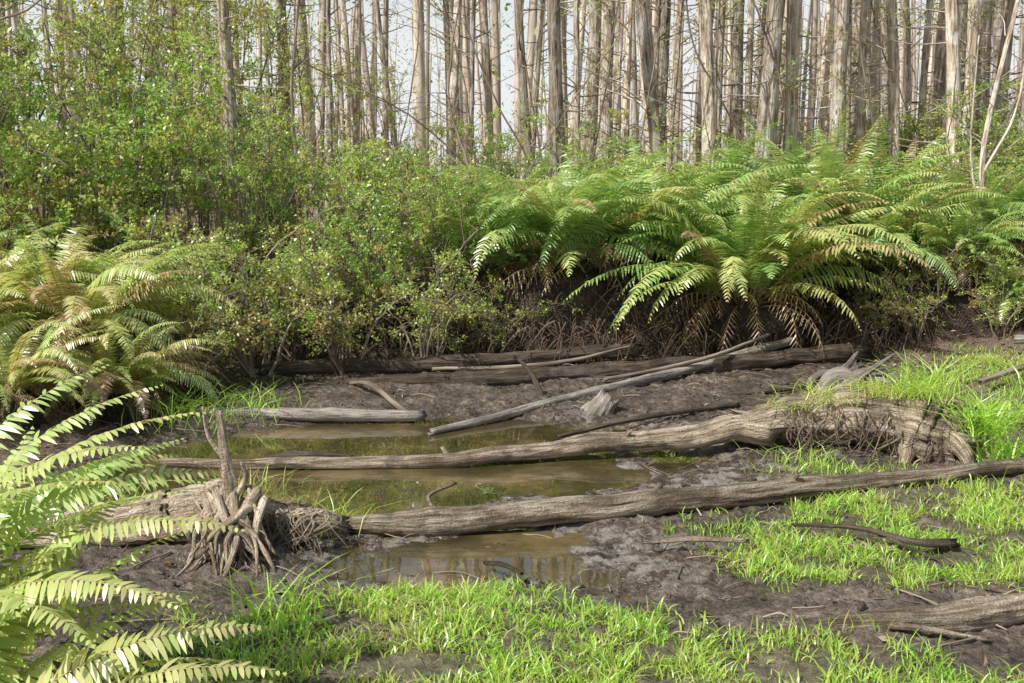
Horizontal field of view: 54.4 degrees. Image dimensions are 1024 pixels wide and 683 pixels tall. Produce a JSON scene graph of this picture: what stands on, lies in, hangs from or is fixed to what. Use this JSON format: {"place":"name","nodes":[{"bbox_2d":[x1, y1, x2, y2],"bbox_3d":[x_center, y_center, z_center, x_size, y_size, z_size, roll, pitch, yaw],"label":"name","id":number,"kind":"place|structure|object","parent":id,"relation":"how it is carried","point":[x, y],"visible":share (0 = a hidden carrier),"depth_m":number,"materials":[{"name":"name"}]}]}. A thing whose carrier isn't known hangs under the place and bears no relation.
{"place":"outdoors","nodes":[
{"label":"outdoors","id":0,"kind":"place"},
{"bbox_2d":[113,382,263,435],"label":"sedge tuft","id":1,"kind":"object","parent":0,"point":[192,409],"visible":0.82,"depth_m":9.05,"materials":[{"name":"green plant"}]},
{"bbox_2d":[44,416,722,601],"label":"pond water","id":2,"kind":"structure","parent":0,"point":[540,557],"depth_m":7.46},
{"bbox_2d":[0,188,1023,682],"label":"ground","id":3,"kind":"structure","parent":0,"point":[638,566],"depth_m":6.12,"materials":[{"name":"soil"}]},
{"bbox_2d":[0,133,60,264],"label":"leafy shrub","id":4,"kind":"object","parent":3,"relation":"on","point":[7,221],"visible":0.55,"depth_m":11.88,"materials":[{"name":"green plant"}]},
{"bbox_2d":[0,222,127,399],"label":"sword fern","id":5,"kind":"object","parent":3,"relation":"on","point":[6,262],"visible":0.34,"depth_m":9.52,"materials":[{"name":"green plant"}]},
{"bbox_2d":[0,305,136,432],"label":"sword fern","id":6,"kind":"object","parent":3,"relation":"on","point":[14,391],"visible":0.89,"depth_m":8.36,"materials":[{"name":"green plant"}]},
{"bbox_2d":[0,6,143,245],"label":"leafy shrub","id":7,"kind":"object","parent":3,"relation":"on","point":[28,43],"visible":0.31,"depth_m":14.14,"materials":[{"name":"green plant"}]},
{"bbox_2d":[0,0,199,249],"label":"swamp willow tree","id":8,"kind":"object","parent":3,"relation":"on","point":[94,13],"visible":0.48,"depth_m":13.92,"materials":[{"name":"green plant"}]},
{"bbox_2d":[0,212,207,349],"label":"sword fern","id":9,"kind":"object","parent":3,"relation":"on","point":[73,260],"visible":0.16,"depth_m":10.26,"materials":[{"name":"green plant"}]},
{"bbox_2d":[0,97,220,265],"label":"leafy shrub","id":10,"kind":"object","parent":3,"relation":"on","point":[70,209],"visible":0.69,"depth_m":11.87,"materials":[{"name":"green plant"}]},
{"bbox_2d":[19,16,217,252],"bbox_3d":[-5.322,-2.782,13.648,2.054,3.281,2.434,8,12,42],"label":"leafy shrub","id":11,"kind":"object","parent":3,"relation":"on","point":[96,101],"visible":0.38,"depth_m":13.30,"materials":[{"name":"green plant"}]},
{"bbox_2d":[9,321,228,424],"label":"sword fern","id":12,"kind":"object","parent":3,"relation":"on","point":[141,368],"visible":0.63,"depth_m":9.10,"materials":[{"name":"green plant"}]},
{"bbox_2d":[0,242,240,397],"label":"sword fern","id":13,"kind":"object","parent":3,"relation":"on","point":[72,306],"visible":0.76,"depth_m":9.41,"materials":[{"name":"green plant"}]},
{"bbox_2d":[4,0,252,232],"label":"swamp willow tree","id":14,"kind":"object","parent":3,"relation":"on","point":[138,46],"visible":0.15,"depth_m":17.77,"materials":[{"name":"green plant"}]},
{"bbox_2d":[0,29,273,267],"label":"leafy shrub","id":15,"kind":"object","parent":3,"relation":"on","point":[161,165],"visible":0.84,"depth_m":12.13,"materials":[{"name":"green plant"}]},
{"bbox_2d":[0,364,286,682],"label":"sword fern","id":16,"kind":"object","parent":3,"relation":"on","point":[24,606],"visible":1,"depth_m":3.47,"materials":[{"name":"green plant"}]},
{"bbox_2d":[87,89,259,240],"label":"leafy shrub","id":17,"kind":"object","parent":3,"relation":"on","point":[203,221],"visible":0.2,"depth_m":15.81,"materials":[{"name":"green plant"}]},
{"bbox_2d":[90,199,280,359],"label":"leafy shrub","id":18,"kind":"object","parent":3,"relation":"on","point":[162,226],"visible":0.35,"depth_m":11.25,"materials":[{"name":"green plant"}]},
{"bbox_2d":[19,406,352,576],"bbox_3d":[-2.017,0.871,5.838,2.100,0.991,0.909,0,9,0],"label":"uprooted root log","id":19,"kind":"object","parent":3,"relation":"on","point":[217,500],"visible":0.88,"depth_m":5.85,"materials":[{"name":"brown wood"}]},
{"bbox_2d":[117,265,262,390],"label":"leafy shrub","id":20,"kind":"object","parent":3,"relation":"on","point":[230,338],"visible":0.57,"depth_m":10.03,"materials":[{"name":"green plant"}]},
{"bbox_2d":[106,0,343,236],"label":"swamp willow tree","id":21,"kind":"object","parent":3,"relation":"on","point":[166,25],"visible":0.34,"depth_m":17.11,"materials":[{"name":"green plant"}]},
{"bbox_2d":[139,232,342,377],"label":"leafy shrub","id":22,"kind":"object","parent":3,"relation":"on","point":[247,368],"visible":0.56,"depth_m":10.82,"materials":[{"name":"green plant"}]},
{"bbox_2d":[164,90,321,300],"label":"leafy shrub","id":23,"kind":"object","parent":3,"relation":"on","point":[249,222],"visible":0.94,"depth_m":12.53,"materials":[{"name":"green plant"}]},
{"bbox_2d":[180,0,309,281],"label":"bald cypress tree","id":24,"kind":"object","parent":3,"relation":"on","point":[230,111],"visible":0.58,"depth_m":13.09,"materials":[{"name":"brown plant"}]},
{"bbox_2d":[166,91,354,273],"bbox_3d":[-3.671,-2.245,14.506,2.178,2.660,2.668,-7,11,-37],"label":"leafy shrub","id":25,"kind":"object","parent":3,"relation":"on","point":[280,146],"visible":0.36,"depth_m":14.35,"materials":[{"name":"green plant"}]},
{"bbox_2d":[184,204,365,360],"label":"leafy shrub","id":26,"kind":"object","parent":3,"relation":"on","point":[295,260],"visible":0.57,"depth_m":11.87,"materials":[{"name":"green plant"}]},
{"bbox_2d":[193,0,362,261],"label":"swamp willow tree","id":27,"kind":"object","parent":3,"relation":"on","point":[305,91],"visible":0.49,"depth_m":16.06,"materials":[{"name":"green plant"}]},
{"bbox_2d":[245,0,319,244],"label":"bald cypress tree","id":28,"kind":"object","parent":3,"relation":"on","point":[279,4],"visible":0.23,"depth_m":18.18,"materials":[{"name":"brown plant"}]},
{"bbox_2d":[193,551,383,637],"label":"sedge tuft","id":29,"kind":"object","parent":3,"relation":"on","point":[289,596],"visible":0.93,"depth_m":4.75,"materials":[{"name":"green plant"}]},
{"bbox_2d":[183,406,426,421],"bbox_3d":[-1.934,0.678,9.277,2.287,0.137,0.152,0,9,2],"label":"fallen log","id":30,"kind":"object","parent":3,"relation":"on","point":[327,414],"visible":0.77,"depth_m":9.22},
{"bbox_2d":[271,0,353,234],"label":"bald cypress tree","id":31,"kind":"object","parent":3,"relation":"on","point":[328,54],"visible":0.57,"depth_m":21.47,"materials":[{"name":"brown plant"}]},
{"bbox_2d":[250,125,415,285],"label":"leafy shrub","id":32,"kind":"object","parent":3,"relation":"on","point":[358,163],"visible":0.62,"depth_m":13.01,"materials":[{"name":"green plant"}]},
{"bbox_2d":[256,242,426,374],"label":"leafy shrub","id":33,"kind":"object","parent":3,"relation":"on","point":[331,319],"visible":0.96,"depth_m":11.00,"materials":[{"name":"green plant"}]},
{"bbox_2d":[296,161,467,336],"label":"leafy shrub","id":34,"kind":"object","parent":3,"relation":"on","point":[393,267],"visible":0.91,"depth_m":12.11,"materials":[{"name":"green plant"}]},
{"bbox_2d":[330,0,439,247],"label":"bald cypress tree","id":35,"kind":"object","parent":3,"relation":"on","point":[380,42],"visible":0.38,"depth_m":20.30,"materials":[{"name":"brown plant"}]},
{"bbox_2d":[314,140,462,269],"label":"leafy shrub","id":36,"kind":"object","parent":3,"relation":"on","point":[406,163],"visible":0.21,"depth_m":15.16,"materials":[{"name":"green plant"}]},
{"bbox_2d":[315,49,467,252],"bbox_3d":[-2.397,-3.528,18.767,2.977,3.880,1.915,5,10,30],"label":"swamp willow tree","id":37,"kind":"object","parent":3,"relation":"on","point":[379,78],"visible":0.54,"depth_m":18.67,"materials":[{"name":"green plant"}]},
{"bbox_2d":[337,158,494,282],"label":"leafy shrub","id":38,"kind":"object","parent":3,"relation":"on","point":[423,179],"visible":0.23,"depth_m":13.41,"materials":[{"name":"green plant"}]},
{"bbox_2d":[359,239,502,357],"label":"leafy shrub","id":39,"kind":"object","parent":3,"relation":"on","point":[449,313],"visible":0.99,"depth_m":11.68,"materials":[{"name":"green plant"}]},
{"bbox_2d":[358,150,509,298],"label":"leafy shrub","id":40,"kind":"object","parent":3,"relation":"on","point":[439,230],"visible":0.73,"depth_m":12.47,"materials":[{"name":"green plant"}]},
{"bbox_2d":[394,0,498,197],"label":"bald cypress tree","id":41,"kind":"object","parent":3,"relation":"on","point":[453,88],"visible":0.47,"depth_m":19.38,"materials":[{"name":"brown plant"}]},
{"bbox_2d":[254,344,642,376],"bbox_3d":[-0.645,0.236,11.642,4.629,0.278,0.252,-2,9,-13],"label":"fallen log","id":42,"kind":"object","parent":3,"relation":"on","point":[416,365],"visible":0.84,"depth_m":11.53,"materials":[{"name":"brown wood"}]},
{"bbox_2d":[158,414,781,469],"bbox_3d":[-0.264,0.805,8.021,5.075,0.351,0.471,-1,9,-7],"label":"fallen log","id":43,"kind":"object","parent":3,"relation":"on","point":[719,430],"visible":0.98,"depth_m":7.96,"materials":[{"name":"brown wood"}]},
{"bbox_2d":[373,171,586,303],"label":"sword fern","id":44,"kind":"object","parent":3,"relation":"on","point":[502,255],"visible":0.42,"depth_m":12.99,"materials":[{"name":"green plant"}]},
{"bbox_2d":[433,0,535,188],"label":"bald cypress tree","id":45,"kind":"object","parent":3,"relation":"on","point":[484,53],"visible":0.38,"depth_m":20.92,"materials":[{"name":"brown plant"}]},
{"bbox_2d":[425,107,549,265],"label":"leafy shrub","id":46,"kind":"object","parent":3,"relation":"on","point":[471,151],"visible":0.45,"depth_m":15.21,"materials":[{"name":"green plant"}]},
{"bbox_2d":[0,0,1023,216],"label":"distant cypress forest","id":47,"kind":"object","parent":3,"relation":"on","point":[424,80],"visible":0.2,"depth_m":39.20,"materials":[{"name":"brown plant"}]},
{"bbox_2d":[0,326,1023,658],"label":"twig litter","id":48,"kind":"object","parent":3,"relation":"on","point":[598,490],"visible":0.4,"depth_m":6.21,"materials":[{"name":"brown plant"}]},
{"bbox_2d":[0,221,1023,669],"bbox_3d":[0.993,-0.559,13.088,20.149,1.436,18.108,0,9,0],"label":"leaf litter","id":49,"kind":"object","parent":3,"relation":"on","point":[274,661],"visible":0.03,"depth_m":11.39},
{"bbox_2d":[13,71,1018,255],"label":"distant underbrush","id":50,"kind":"object","parent":3,"relation":"on","point":[334,143],"visible":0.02,"depth_m":21.35,"materials":[{"name":"green plant"}]},
{"bbox_2d":[10,366,1023,657],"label":"mud clods","id":51,"kind":"object","parent":3,"relation":"on","point":[856,604],"visible":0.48,"depth_m":5.60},
{"bbox_2d":[459,275,582,353],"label":"leafy shrub","id":52,"kind":"object","parent":3,"relation":"on","point":[482,314],"visible":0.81,"depth_m":12.34,"materials":[{"name":"green plant"}]},
{"bbox_2d":[497,0,584,188],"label":"bald cypress tree","id":53,"kind":"object","parent":3,"relation":"on","point":[538,49],"visible":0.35,"depth_m":18.24,"materials":[{"name":"brown plant"}]},
{"bbox_2d":[507,0,583,254],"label":"bald cypress tree","id":54,"kind":"object","parent":3,"relation":"on","point":[523,87],"visible":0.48,"depth_m":17.83,"materials":[{"name":"brown plant"}]},
{"bbox_2d":[505,0,609,191],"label":"bald cypress tree","id":55,"kind":"object","parent":3,"relation":"on","point":[555,98],"visible":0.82,"depth_m":14.67,"materials":[{"name":"brown plant"}]},
{"bbox_2d":[521,0,629,257],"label":"bald cypress tree","id":56,"kind":"object","parent":3,"relation":"on","point":[576,49],"visible":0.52,"depth_m":16.65,"materials":[{"name":"brown plant"}]},
{"bbox_2d":[426,126,730,316],"bbox_3d":[0.694,-1.524,13.091,3.850,2.468,4.150,6,11,32],"label":"sword fern","id":57,"kind":"object","parent":3,"relation":"on","point":[547,280],"visible":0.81,"depth_m":12.45,"materials":[{"name":"green plant"}]},
{"bbox_2d":[546,0,637,183],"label":"bald cypress tree","id":58,"kind":"object","parent":3,"relation":"on","point":[596,21],"visible":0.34,"depth_m":23.30,"materials":[{"name":"brown plant"}]},
{"bbox_2d":[232,247,966,366],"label":"hanging bank roots","id":59,"kind":"object","parent":3,"relation":"on","point":[604,340],"visible":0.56,"depth_m":12.29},
{"bbox_2d":[345,343,873,385],"bbox_3d":[1.298,0.290,11.286,6.329,0.312,0.411,-2,9,-13],"label":"fallen log","id":60,"kind":"object","parent":3,"relation":"on","point":[835,353],"visible":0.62,"depth_m":11.16,"materials":[{"name":"brown wood"}]},
{"bbox_2d":[427,336,796,434],"bbox_3d":[1.388,0.382,10.671,5.700,0.331,0.158,-8,12,-41],"label":"fallen branch","id":61,"kind":"object","parent":3,"relation":"on","point":[634,381],"visible":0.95,"depth_m":10.29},
{"bbox_2d":[567,0,673,239],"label":"bald cypress tree","id":62,"kind":"object","parent":3,"relation":"on","point":[608,97],"visible":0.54,"depth_m":18.61,"materials":[{"name":"brown plant"}]},
{"bbox_2d":[565,107,679,254],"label":"leafy shrub","id":63,"kind":"object","parent":3,"relation":"on","point":[610,140],"visible":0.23,"depth_m":16.47,"materials":[{"name":"green plant"}]},
{"bbox_2d":[562,0,695,259],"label":"bald cypress tree","id":64,"kind":"object","parent":3,"relation":"on","point":[628,58],"visible":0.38,"depth_m":16.46,"materials":[{"name":"brown plant"}]},
{"bbox_2d":[569,0,689,183],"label":"bald cypress tree","id":65,"kind":"object","parent":3,"relation":"on","point":[642,100],"visible":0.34,"depth_m":16.05,"materials":[{"name":"beige plant"}]},
{"bbox_2d":[593,0,699,186],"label":"bald cypress tree","id":66,"kind":"object","parent":3,"relation":"on","point":[645,53],"visible":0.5,"depth_m":15.82,"materials":[{"name":"brown plant"}]},
{"bbox_2d":[486,135,808,310],"bbox_3d":[1.710,-1.565,13.237,4.227,2.514,3.921,1,9,8],"label":"sword fern","id":67,"kind":"object","parent":3,"relation":"on","point":[720,193],"visible":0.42,"depth_m":12.79,"materials":[{"name":"green plant"}]},
{"bbox_2d":[555,403,739,438],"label":"fallen branch","id":68,"kind":"object","parent":3,"relation":"on","point":[641,417],"visible":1,"depth_m":9.06,"materials":[{"name":"brown wood"}]},
{"bbox_2d":[613,0,700,173],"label":"bald cypress tree","id":69,"kind":"object","parent":3,"relation":"on","point":[662,88],"visible":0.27,"depth_m":19.13,"materials":[{"name":"brown plant"}]},
{"bbox_2d":[343,457,1023,536],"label":"fallen log","id":70,"kind":"object","parent":3,"relation":"on","point":[432,519],"visible":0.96,"depth_m":6.49,"materials":[{"name":"brown wood"}]},
{"bbox_2d":[631,0,765,191],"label":"bald cypress tree","id":71,"kind":"object","parent":3,"relation":"on","point":[707,93],"visible":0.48,"depth_m":15.19,"materials":[{"name":"beige plant"}]},
{"bbox_2d":[543,119,860,279],"bbox_3d":[2.601,-1.798,14.593,4.419,2.628,4.099,-3,9,-17],"label":"sword fern","id":72,"kind":"object","parent":3,"relation":"on","point":[720,182],"visible":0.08,"depth_m":13.52,"materials":[{"name":"green plant"}]},
{"bbox_2d":[701,0,763,174],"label":"bald cypress tree","id":73,"kind":"object","parent":3,"relation":"on","point":[737,53],"visible":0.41,"depth_m":17.37,"materials":[{"name":"brown plant"}]},
{"bbox_2d":[554,149,961,361],"bbox_3d":[2.972,-1.041,12.769,4.987,2.874,4.263,2,9,9],"label":"sword fern","id":74,"kind":"object","parent":3,"relation":"on","point":[764,258],"visible":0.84,"depth_m":12.17,"materials":[{"name":"green plant"}]},
{"bbox_2d":[699,0,839,210],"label":"bald cypress tree","id":75,"kind":"object","parent":3,"relation":"on","point":[768,105],"visible":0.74,"depth_m":15.13,"materials":[{"name":"beige plant"}]},
{"bbox_2d":[724,0,850,158],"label":"bald cypress tree","id":76,"kind":"object","parent":3,"relation":"on","point":[796,19],"visible":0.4,"depth_m":15.56,"materials":[{"name":"brown plant"}]},
{"bbox_2d":[683,105,968,286],"bbox_3d":[4.287,-1.771,13.739,3.097,2.830,3.588,-4,10,-24],"label":"sword fern","id":77,"kind":"object","parent":3,"relation":"on","point":[823,175],"visible":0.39,"depth_m":13.15,"materials":[{"name":"green plant"}]},
{"bbox_2d":[779,0,881,166],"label":"bald cypress tree","id":78,"kind":"object","parent":3,"relation":"on","point":[839,86],"visible":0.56,"depth_m":15.32,"materials":[{"name":"beige plant"}]},
{"bbox_2d":[745,0,925,158],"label":"bald cypress tree","id":79,"kind":"object","parent":3,"relation":"on","point":[827,46],"visible":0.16,"depth_m":17.78,"materials":[{"name":"beige plant"}]},
{"bbox_2d":[717,385,992,464],"bbox_3d":[2.780,0.699,8.037,2.239,0.678,0.860,4,10,24],"label":"rotten tree trunk","id":80,"kind":"object","parent":3,"relation":"on","point":[899,428],"visible":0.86,"depth_m":7.84,"materials":[{"name":"brown wood"}]},
{"bbox_2d":[802,351,919,391],"bbox_3d":[3.533,0.332,10.125,1.151,0.575,0.671,4,10,23],"label":"driftwood stump","id":81,"kind":"object","parent":3,"relation":"on","point":[842,372],"visible":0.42,"depth_m":10.11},
{"bbox_2d":[727,155,1023,321],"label":"sword fern","id":82,"kind":"object","parent":3,"relation":"on","point":[889,223],"visible":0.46,"depth_m":12.66,"materials":[{"name":"green plant"}]},
{"bbox_2d":[791,523,960,567],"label":"fallen branch","id":83,"kind":"object","parent":3,"relation":"on","point":[900,540],"visible":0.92,"depth_m":5.86,"materials":[{"name":"brown wood"}]},
{"bbox_2d":[829,0,940,206],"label":"bald cypress tree","id":84,"kind":"object","parent":3,"relation":"on","point":[893,85],"visible":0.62,"depth_m":16.14,"materials":[{"name":"grey plant"}]},
{"bbox_2d":[847,0,922,186],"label":"bald cypress tree","id":85,"kind":"object","parent":3,"relation":"on","point":[861,103],"visible":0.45,"depth_m":16.32,"materials":[{"name":"brown plant"}]},
{"bbox_2d":[791,118,980,257],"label":"sword fern","id":86,"kind":"object","parent":3,"relation":"on","point":[911,182],"visible":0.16,"depth_m":14.20,"materials":[{"name":"green plant"}]},
{"bbox_2d":[759,592,1023,642],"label":"fallen log","id":87,"kind":"object","parent":3,"relation":"on","point":[955,618],"visible":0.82,"depth_m":4.72,"materials":[{"name":"brown wood"}]},
{"bbox_2d":[864,269,968,337],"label":"leafy shrub","id":88,"kind":"object","parent":3,"relation":"on","point":[902,307],"visible":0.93,"depth_m":12.29,"materials":[{"name":"green plant"}]},
{"bbox_2d":[850,206,1003,304],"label":"leafy shrub","id":89,"kind":"object","parent":3,"relation":"on","point":[969,261],"visible":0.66,"depth_m":12.35,"materials":[{"name":"green plant"}]},
{"bbox_2d":[859,347,1011,401],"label":"sedge tuft","id":90,"kind":"object","parent":3,"relation":"on","point":[937,373],"visible":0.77,"depth_m":8.14,"materials":[{"name":"green plant"}]},
{"bbox_2d":[862,0,1023,224],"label":"bald cypress tree","id":91,"kind":"object","parent":3,"relation":"on","point":[951,12],"visible":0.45,"depth_m":14.83,"materials":[{"name":"beige plant"}]},
{"bbox_2d":[865,189,1023,294],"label":"sword fern","id":92,"kind":"object","parent":3,"relation":"on","point":[1000,232],"visible":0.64,"depth_m":12.36,"materials":[{"name":"green plant"}]},
{"bbox_2d":[907,0,982,215],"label":"bald cypress tree","id":93,"kind":"object","parent":3,"relation":"on","point":[924,63],"visible":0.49,"depth_m":16.62,"materials":[{"name":"brown plant"}]},
{"bbox_2d":[899,0,1008,182],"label":"bald cypress tree","id":94,"kind":"object","parent":3,"relation":"on","point":[970,17],"visible":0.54,"depth_m":15.74,"materials":[{"name":"beige plant"}]},
{"bbox_2d":[905,0,1012,218],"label":"bald cypress tree","id":95,"kind":"object","parent":3,"relation":"on","point":[962,30],"visible":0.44,"depth_m":16.31,"materials":[{"name":"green plant"}]},
{"bbox_2d":[896,386,1023,443],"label":"sedge tuft","id":96,"kind":"object","parent":3,"relation":"on","point":[991,420],"visible":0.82,"depth_m":7.67,"materials":[{"name":"green plant"}]},
{"bbox_2d":[896,142,1023,267],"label":"sword fern","id":97,"kind":"object","parent":3,"relation":"on","point":[1012,195],"visible":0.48,"depth_m":12.86,"materials":[{"name":"green plant"}]},
{"bbox_2d":[919,76,1023,187],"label":"leafy shrub","id":98,"kind":"object","parent":3,"relation":"on","point":[964,136],"visible":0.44,"depth_m":14.71,"materials":[{"name":"green plant"}]},
{"bbox_2d":[940,0,1023,264],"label":"bare sapling","id":99,"kind":"object","parent":3,"relation":"on","point":[983,167],"visible":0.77,"depth_m":12.56,"materials":[{"name":"beige plant"}]},
{"bbox_2d":[945,0,1023,204],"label":"bald cypress tree","id":100,"kind":"object","parent":3,"relation":"on","point":[1009,5],"visible":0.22,"depth_m":17.05,"materials":[{"name":"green plant"}]},
{"bbox_2d":[954,263,1023,339],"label":"leafy shrub","id":101,"kind":"object","parent":3,"relation":"on","point":[989,303],"visible":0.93,"depth_m":12.03,"materials":[{"name":"green plant"}]},
{"bbox_2d":[964,243,1023,328],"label":"leafy shrub","id":102,"kind":"object","parent":3,"relation":"on","point":[993,277],"visible":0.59,"depth_m":12.24,"materials":[{"name":"green plant"}]},
{"bbox_2d":[973,0,1021,175],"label":"bald cypress tree","id":103,"kind":"object","parent":3,"relation":"on","point":[987,40],"visible":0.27,"depth_m":21.08,"materials":[{"name":"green plant"}]},
{"bbox_2d":[5,0,1023,179],"label":"sky","id":104,"kind":"structure","parent":0,"point":[507,15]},
{"bbox_2d":[103,340,1023,682],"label":"grass","id":105,"kind":"structure","parent":0,"point":[379,598],"depth_m":4.76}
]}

